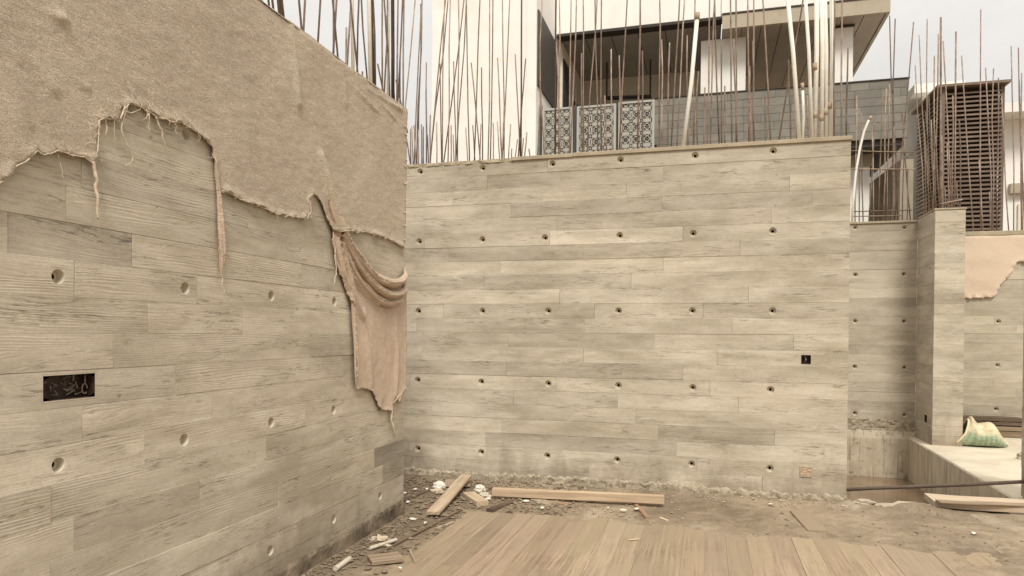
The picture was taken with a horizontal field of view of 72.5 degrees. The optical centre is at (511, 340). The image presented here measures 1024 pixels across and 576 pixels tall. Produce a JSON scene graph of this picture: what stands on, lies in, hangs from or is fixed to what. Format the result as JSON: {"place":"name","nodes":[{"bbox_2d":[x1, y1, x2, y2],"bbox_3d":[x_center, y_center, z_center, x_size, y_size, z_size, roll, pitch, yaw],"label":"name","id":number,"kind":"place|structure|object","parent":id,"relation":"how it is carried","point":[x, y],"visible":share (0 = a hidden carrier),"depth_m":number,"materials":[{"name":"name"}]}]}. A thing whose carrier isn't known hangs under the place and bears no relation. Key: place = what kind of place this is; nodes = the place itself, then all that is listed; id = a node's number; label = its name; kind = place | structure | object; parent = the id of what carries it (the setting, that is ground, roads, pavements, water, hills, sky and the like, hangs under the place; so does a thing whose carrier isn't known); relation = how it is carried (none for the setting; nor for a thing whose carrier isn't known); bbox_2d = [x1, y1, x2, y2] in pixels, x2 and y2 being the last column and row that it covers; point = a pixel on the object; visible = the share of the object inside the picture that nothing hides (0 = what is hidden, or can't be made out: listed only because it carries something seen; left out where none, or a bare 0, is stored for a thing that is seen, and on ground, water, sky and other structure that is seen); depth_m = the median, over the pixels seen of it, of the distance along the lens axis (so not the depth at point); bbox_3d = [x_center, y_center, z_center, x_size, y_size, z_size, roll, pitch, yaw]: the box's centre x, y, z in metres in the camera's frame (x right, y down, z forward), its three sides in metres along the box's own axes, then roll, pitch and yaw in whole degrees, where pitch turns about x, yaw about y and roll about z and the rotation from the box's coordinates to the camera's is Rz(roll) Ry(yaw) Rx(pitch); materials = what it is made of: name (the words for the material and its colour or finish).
{"place":"outdoors","nodes":[
{"label":"outdoors","id":0,"kind":"place"},
{"bbox_2d":[263,0,1023,164],"label":"sky","id":1,"kind":"structure","parent":0,"point":[1002,21],"materials":[{"name":"white"}]},
{"bbox_2d":[301,473,1023,575],"bbox_3d":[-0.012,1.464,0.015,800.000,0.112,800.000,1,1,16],"label":"ground","id":2,"kind":"structure","parent":0,"point":[841,526],"depth_m":5.59,"materials":[{"name":"dry dirt"},{"name":"gravel"},{"name":"wood planks"}]},
{"bbox_2d":[0,0,407,575],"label":"concrete wall","id":3,"kind":"structure","parent":2,"relation":"on","point":[164,411],"depth_m":3.21,"materials":[{"name":"grey concrete"}]},
{"bbox_2d":[0,0,407,436],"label":"hessian sheet","id":4,"kind":"object","parent":3,"relation":"attached to","point":[281,114],"visible":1,"depth_m":3.63,"materials":[{"name":"fabric"}]},
{"bbox_2d":[350,0,354,69],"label":"conduit pipe","id":5,"kind":"object","parent":3,"relation":"attached to","point":[352,55],"visible":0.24,"depth_m":5.02,"materials":[{"name":"white plastic"}]},
{"bbox_2d":[367,0,371,81],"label":"conduit pipe","id":6,"kind":"object","parent":3,"relation":"attached to","point":[369,40],"visible":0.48,"depth_m":5.27,"materials":[{"name":"white plastic"}]},
{"bbox_2d":[387,0,389,94],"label":"conduit pipe","id":7,"kind":"object","parent":3,"relation":"attached to","point":[389,45],"visible":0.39,"depth_m":5.58,"materials":[{"name":"white plastic"}]},
{"bbox_2d":[333,556,351,571],"bbox_3d":[-1.070,1.411,4.408,0.033,0.033,0.200,1,1,13],"label":"pipe offcut","id":8,"kind":"object","parent":2,"relation":"on","point":[341,564],"visible":1,"depth_m":4.38,"materials":[{"name":"white plastic"}]},
{"bbox_2d":[305,513,434,575],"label":"wall foot grit","id":9,"kind":"structure","parent":2,"relation":"on","point":[363,547],"depth_m":4.71,"materials":[{"name":"brown gravel"}]},
{"bbox_2d":[368,534,389,542],"bbox_3d":[-0.942,1.415,4.947,0.162,0.075,0.141,0,1,-28],"label":"crumpled paper","id":10,"kind":"object","parent":2,"relation":"on","point":[379,538],"visible":0.59,"depth_m":4.94,"materials":[{"name":"beige paper"}]},
{"bbox_2d":[368,538,396,549],"bbox_3d":[-0.894,1.412,4.838,0.025,0.025,0.249,1,1,36],"label":"pipe offcut","id":11,"kind":"object","parent":2,"relation":"on","point":[381,544],"visible":1,"depth_m":4.82,"materials":[{"name":"white plastic"}]},
{"bbox_2d":[367,551,403,565],"bbox_3d":[-0.823,1.417,4.536,0.209,0.030,0.151,0,1,-24],"label":"loose plank","id":12,"kind":"object","parent":2,"relation":"on","point":[385,558],"visible":1,"depth_m":4.50,"materials":[{"name":"beige wood"}]},
{"bbox_2d":[409,549,415,562],"bbox_3d":[-0.665,1.436,4.656,0.018,0.014,0.261,0,1,-16],"label":"wood chip","id":13,"kind":"object","parent":2,"relation":"on","point":[412,556],"visible":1,"depth_m":4.63,"materials":[{"name":"beige wood"}]},
{"bbox_2d":[375,509,461,553],"bbox_3d":[-0.662,1.424,5.236,0.024,0.026,1.294,1,1,22],"label":"steel strip","id":14,"kind":"object","parent":2,"relation":"on","point":[423,530],"visible":0.92,"depth_m":5.18,"materials":[{"name":"rusty steel"}]},
{"bbox_2d":[404,488,434,501],"bbox_3d":[-0.917,1.412,6.258,0.059,0.025,0.804,1,1,24],"label":"steel strip","id":15,"kind":"object","parent":2,"relation":"on","point":[417,494],"visible":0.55,"depth_m":6.38,"materials":[{"name":"metal"}]},
{"bbox_2d":[430,488,444,492],"bbox_3d":[-0.699,1.408,6.527,0.166,0.054,0.111,1,1,16],"label":"crumpled paper","id":16,"kind":"object","parent":2,"relation":"on","point":[439,490],"visible":0.67,"depth_m":6.50,"materials":[{"name":"beige paper"}]},
{"bbox_2d":[432,481,445,487],"bbox_3d":[-0.697,1.390,6.695,0.136,0.091,0.106,1,1,16],"label":"crumpled paper","id":17,"kind":"object","parent":2,"relation":"on","point":[439,484],"visible":0.62,"depth_m":6.66,"materials":[{"name":"white paper"}]},
{"bbox_2d":[435,521,454,527],"bbox_3d":[-0.519,1.429,5.399,0.027,0.014,0.220,1,1,33],"label":"wood batten","id":18,"kind":"object","parent":2,"relation":"on","point":[452,522],"visible":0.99,"depth_m":5.42,"materials":[{"name":"beige wood"}]},
{"bbox_2d":[426,474,471,514],"bbox_3d":[-0.542,1.359,6.230,0.112,0.075,1.258,1,1,9],"label":"loose plank","id":19,"kind":"object","parent":2,"relation":"on","point":[443,501],"visible":1,"depth_m":6.09,"materials":[{"name":"brown wood"}]},
{"bbox_2d":[325,475,583,573],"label":"dirt clods","id":20,"kind":"object","parent":2,"relation":"on","point":[422,506],"visible":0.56,"depth_m":6.00,"materials":[{"name":"brown soil"}]},
{"bbox_2d":[445,479,470,486],"bbox_3d":[-0.532,1.393,6.820,0.252,0.023,0.282,0,1,-2],"label":"plywood scrap","id":21,"kind":"object","parent":2,"relation":"on","point":[449,482],"visible":0.49,"depth_m":6.79,"materials":[{"name":"brown wood"}]},
{"bbox_2d":[462,491,487,505],"bbox_3d":[-0.327,1.398,6.161,0.112,0.045,0.379,0,1,-23],"label":"wood block","id":22,"kind":"object","parent":2,"relation":"on","point":[476,499],"depth_m":6.11,"materials":[{"name":"beige wood"}]},
{"bbox_2d":[474,484,485,491],"bbox_3d":[-0.297,1.395,6.575,0.108,0.086,0.096,1,1,34],"label":"crumpled paper","id":23,"kind":"object","parent":2,"relation":"on","point":[479,487],"visible":0.74,"depth_m":6.54,"materials":[{"name":"white paper"}]},
{"bbox_2d":[478,492,491,496],"bbox_3d":[-0.248,1.412,6.384,0.142,0.054,0.112,1,1,16],"label":"crumpled paper","id":24,"kind":"object","parent":2,"relation":"on","point":[485,494],"visible":0.69,"depth_m":6.36,"materials":[{"name":"beige paper"}]},
{"bbox_2d":[486,498,518,511],"bbox_3d":[-0.076,1.420,6.026,0.071,0.027,0.433,1,1,31],"label":"wood stick","id":25,"kind":"object","parent":2,"relation":"on","point":[494,508],"visible":0.98,"depth_m":5.96,"materials":[{"name":"brown wood"}]},
{"bbox_2d":[530,498,554,504],"bbox_3d":[0.267,1.423,6.146,0.102,0.026,0.240,0,1,-34],"label":"wood scrap","id":26,"kind":"object","parent":2,"relation":"on","point":[545,502],"visible":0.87,"depth_m":6.12,"materials":[{"name":"brown wood"}]},
{"bbox_2d":[545,499,570,505],"bbox_3d":[0.287,1.425,6.207,0.530,0.021,0.072,1,1,36],"label":"wood scrap","id":27,"kind":"object","parent":2,"relation":"on","point":[563,503],"visible":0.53,"depth_m":6.10,"materials":[{"name":"brown wood"}]},
{"bbox_2d":[492,487,663,503],"bbox_3d":[0.572,1.371,6.164,1.512,0.073,0.066,1,1,9],"label":"loose plank","id":28,"kind":"object","parent":2,"relation":"on","point":[581,495],"visible":1,"depth_m":6.13,"materials":[{"name":"brown wood"}]},
{"bbox_2d":[404,0,851,502],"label":"concrete wall","id":29,"kind":"structure","parent":2,"relation":"on","point":[670,318],"depth_m":6.58,"materials":[{"name":"grey concrete"}]},
{"bbox_2d":[681,12,699,145],"bbox_3d":[1.667,-2.398,6.530,0.169,1.320,0.046,1,1,16],"label":"conduit pipe","id":30,"kind":"object","parent":29,"relation":"on","point":[693,59],"visible":0.87,"depth_m":6.52,"materials":[{"name":"white plastic"}]},
{"bbox_2d":[786,0,801,138],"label":"conduit pipe","id":31,"kind":"object","parent":29,"relation":"on","point":[794,68],"visible":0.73,"depth_m":6.28,"materials":[{"name":"white plastic"}]},
{"bbox_2d":[801,83,804,137],"bbox_3d":[2.613,-2.021,6.271,0.043,0.582,0.031,1,1,16],"label":"conduit pipe","id":32,"kind":"object","parent":29,"relation":"attached to","point":[803,110],"visible":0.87,"depth_m":6.26,"materials":[{"name":"white plastic"}]},
{"bbox_2d":[804,0,813,137],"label":"conduit pipe","id":33,"kind":"object","parent":29,"relation":"on","point":[809,69],"visible":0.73,"depth_m":6.22,"materials":[{"name":"white plastic"}]},
{"bbox_2d":[812,0,818,137],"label":"conduit pipe","id":34,"kind":"object","parent":29,"relation":"attached to","point":[815,67],"visible":0.9,"depth_m":6.23,"materials":[{"name":"white plastic"}]},
{"bbox_2d":[819,0,824,136],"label":"conduit pipe","id":35,"kind":"object","parent":29,"relation":"attached to","point":[822,59],"visible":0.85,"depth_m":6.21,"materials":[{"name":"white plastic"}]},
{"bbox_2d":[824,0,827,136],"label":"conduit pipe","id":36,"kind":"object","parent":29,"relation":"attached to","point":[826,73],"visible":0.85,"depth_m":6.21,"materials":[{"name":"white plastic"}]},
{"bbox_2d":[828,0,833,136],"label":"conduit pipe","id":37,"kind":"object","parent":29,"relation":"attached to","point":[830,102],"visible":0.82,"depth_m":6.19,"materials":[{"name":"white plastic"}]},
{"bbox_2d":[632,503,649,518],"bbox_3d":[1.081,1.431,5.907,0.038,0.024,0.558,0,1,-2],"label":"wood stick","id":38,"kind":"object","parent":2,"relation":"on","point":[643,513],"visible":0.84,"depth_m":5.80,"materials":[{"name":"brown wood"}]},
{"bbox_2d":[436,476,849,512],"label":"mortar crumbs","id":39,"kind":"object","parent":2,"relation":"on","point":[678,494],"visible":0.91,"depth_m":6.34,"materials":[{"name":"grey concrete"}]},
{"bbox_2d":[431,0,913,221],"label":"villa","id":40,"kind":"object","parent":2,"relation":"on","point":[864,21],"visible":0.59,"depth_m":18.72,"materials":[{"name":"beige paint"}]},
{"bbox_2d":[542,107,572,154],"bbox_3d":[1.184,-5.300,18.124,0.805,1.456,0.076,1,1,16],"label":"lattice panel","id":41,"kind":"object","parent":40,"relation":"on","point":[548,120],"visible":0.64,"depth_m":18.13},
{"bbox_2d":[563,59,568,106],"bbox_3d":[1.629,-6.650,21.189,0.029,3.500,0.800,1,1,16],"label":"side window","id":42,"kind":"structure","parent":40,"relation":"in","point":[565,67],"depth_m":21.06,"materials":[{"name":"black glass"}]},
{"bbox_2d":[573,98,579,152],"bbox_3d":[2.168,-6.564,23.022,0.089,2.500,1.180,1,1,16],"label":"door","id":43,"kind":"structure","parent":40,"relation":"in","point":[575,103],"depth_m":22.69,"materials":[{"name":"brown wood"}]},
{"bbox_2d":[576,103,615,152],"bbox_3d":[2.157,-5.286,17.854,1.007,1.449,0.076,1,1,16],"label":"lattice panel","id":44,"kind":"object","parent":40,"relation":"on","point":[592,142],"visible":0.59,"depth_m":17.85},
{"bbox_2d":[605,59,651,99],"bbox_3d":[3.674,-8.201,22.009,1.421,1.292,0.558,1,1,16],"label":"swing seat","id":45,"kind":"object","parent":40,"relation":"hanging from","point":[629,97],"visible":0.91,"depth_m":22.09,"materials":[{"name":"black metal"}]},
{"bbox_2d":[618,99,654,149],"bbox_3d":[3.133,-5.287,17.582,0.897,1.472,0.076,1,1,16],"label":"lattice panel","id":46,"kind":"object","parent":40,"relation":"on","point":[629,126],"visible":0.76,"depth_m":17.58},
{"bbox_2d":[385,510,1018,575],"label":"plank floor","id":47,"kind":"structure","parent":2,"relation":"on","point":[488,544],"depth_m":4.76,"materials":[{"name":"beige wood"}]},
{"bbox_2d":[437,491,689,524],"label":"wood chips","id":48,"kind":"object","parent":47,"relation":"on","point":[571,507],"visible":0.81,"depth_m":5.95,"materials":[{"name":"brown wood"}]},
{"bbox_2d":[394,498,1018,573],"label":"floor crumbs","id":49,"kind":"object","parent":47,"relation":"on","point":[746,518],"visible":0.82,"depth_m":5.61,"materials":[{"name":"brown wood"}]},
{"bbox_2d":[746,499,1023,563],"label":"mud crumbs","id":50,"kind":"object","parent":47,"relation":"on","point":[902,531],"visible":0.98,"depth_m":5.29,"materials":[{"name":"brown soil"}]},
{"bbox_2d":[852,498,876,504],"bbox_3d":[3.134,1.442,6.224,0.256,0.054,0.072,1,1,16],"label":"mortar lump","id":51,"kind":"object","parent":2,"relation":"on","point":[864,501],"visible":0.8,"depth_m":6.21,"materials":[{"name":"beige concrete"}]},
{"bbox_2d":[847,15,917,478],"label":"concrete wall","id":52,"kind":"structure","parent":2,"relation":"on","point":[882,339],"depth_m":10.52,"materials":[{"name":"concrete"}]},
{"bbox_2d":[851,115,872,221],"bbox_3d":[5.342,-2.594,10.659,0.286,1.659,0.042,1,1,16],"label":"conduit pipe","id":53,"kind":"object","parent":52,"relation":"on","point":[857,163],"visible":1,"depth_m":10.66,"materials":[{"name":"white plastic"}]},
{"bbox_2d":[875,501,929,506],"bbox_3d":[3.357,1.428,5.979,0.500,0.099,0.148,1,1,16],"label":"mortar lump","id":54,"kind":"object","parent":2,"relation":"on","point":[886,504],"visible":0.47,"depth_m":5.99,"materials":[{"name":"beige concrete"}]},
{"bbox_2d":[908,437,1023,513],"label":"concrete slab","id":55,"kind":"structure","parent":2,"relation":"on","point":[928,463],"depth_m":8.61,"materials":[{"name":"beige concrete"}]},
{"bbox_2d":[915,17,966,446],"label":"concrete column","id":56,"kind":"structure","parent":55,"relation":"on","point":[940,327],"depth_m":9.59,"materials":[{"name":"grey concrete"}]},
{"bbox_2d":[957,416,1007,446],"bbox_3d":[6.385,1.247,9.539,0.664,0.416,0.401,1,1,16],"label":"sack","id":57,"kind":"object","parent":55,"relation":"on","point":[975,433],"visible":0.91,"depth_m":9.41,"materials":[{"name":"fabric"}]},
{"bbox_2d":[999,431,1021,437],"bbox_3d":[7.793,1.409,10.352,2.107,0.083,0.201,1,1,17],"label":"loose plank","id":58,"kind":"object","parent":55,"relation":"on","point":[1011,434],"visible":0.24,"depth_m":10.37,"materials":[{"name":"brown wood"}]},
{"bbox_2d":[996,426,1021,431],"bbox_3d":[7.854,1.335,10.385,1.806,0.051,0.202,1,1,17],"label":"loose plank","id":59,"kind":"object","parent":58,"relation":"on","point":[1017,429],"visible":0.45,"depth_m":10.42,"materials":[{"name":"brown wood"}]},
{"bbox_2d":[915,9,1023,417],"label":"concrete wall","id":60,"kind":"structure","parent":2,"relation":"on","point":[993,356],"depth_m":10.80,"materials":[{"name":"concrete"}]},
{"bbox_2d":[965,235,1023,298],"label":"hessian sheet","id":61,"kind":"object","parent":60,"relation":"attached to","point":[991,261],"visible":0.89,"depth_m":10.78,"materials":[{"name":"beige fabric"}]},
{"bbox_2d":[924,493,1023,512],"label":"loose plank","id":62,"kind":"object","parent":2,"relation":"on","point":[930,498],"visible":0.78,"depth_m":5.93,"materials":[{"name":"beige wood"}]},
{"bbox_2d":[935,499,1023,506],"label":"wood batten","id":63,"kind":"object","parent":62,"relation":"on","point":[981,503],"visible":1,"depth_m":5.81,"materials":[{"name":"beige wood"}]},
{"bbox_2d":[947,508,1009,513],"bbox_3d":[3.942,1.456,5.931,0.483,0.022,0.102,1,1,14],"label":"wood scrap","id":64,"kind":"object","parent":2,"relation":"on","point":[984,511],"visible":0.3,"depth_m":5.88,"materials":[{"name":"brown wood"}]},
{"bbox_2d":[846,475,930,504],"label":"water","id":65,"kind":"structure","parent":0,"point":[895,495],"depth_m":9.52,"materials":[{"name":"brown liquid"}]},
{"bbox_2d":[880,80,1023,230],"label":"neighbour house","id":66,"kind":"structure","parent":0,"point":[911,140],"depth_m":17.32,"materials":[{"name":"beige paint"}]},
{"bbox_2d":[1017,204,1023,229],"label":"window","id":67,"kind":"structure","parent":66,"relation":"in","point":[1018,205],"depth_m":17.20,"materials":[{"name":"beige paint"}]},
{"bbox_2d":[911,79,1010,232],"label":"louvre tower","id":68,"kind":"structure","parent":0,"point":[972,97],"depth_m":14.06,"materials":[{"name":"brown wood"}]},
{"bbox_2d":[1021,333,1023,497],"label":"concrete column","id":69,"kind":"structure","parent":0,"point":[1022,469],"depth_m":6.51,"materials":[{"name":"grey concrete"}]},
{"bbox_2d":[846,480,1023,490],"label":"steel pipe","id":70,"kind":"object","parent":69,"relation":"attached to","point":[936,485],"visible":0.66,"depth_m":6.44,"materials":[{"name":"brown metal"}]},
{"bbox_3d":[7.327,1.329,10.688,1.583,0.061,0.209,1,1,16],"label":"loose plank","id":71,"kind":"object","parent":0,"visible":0},
{"bbox_2d":[963,420,1021,425],"bbox_3d":[7.510,1.266,10.637,1.806,0.052,0.204,1,1,17],"label":"loose plank","id":72,"kind":"object","parent":71,"relation":"on","point":[1007,423],"visible":0.31,"depth_m":10.56,"materials":[{"name":"brown wood"}]},
{"bbox_2d":[963,415,1021,421],"bbox_3d":[7.133,1.195,10.752,1.194,0.065,0.208,1,1,16],"label":"loose plank","id":73,"kind":"object","parent":72,"relation":"on","point":[994,418],"visible":0.52,"depth_m":10.61,"materials":[{"name":"brown wood"}]}
]}

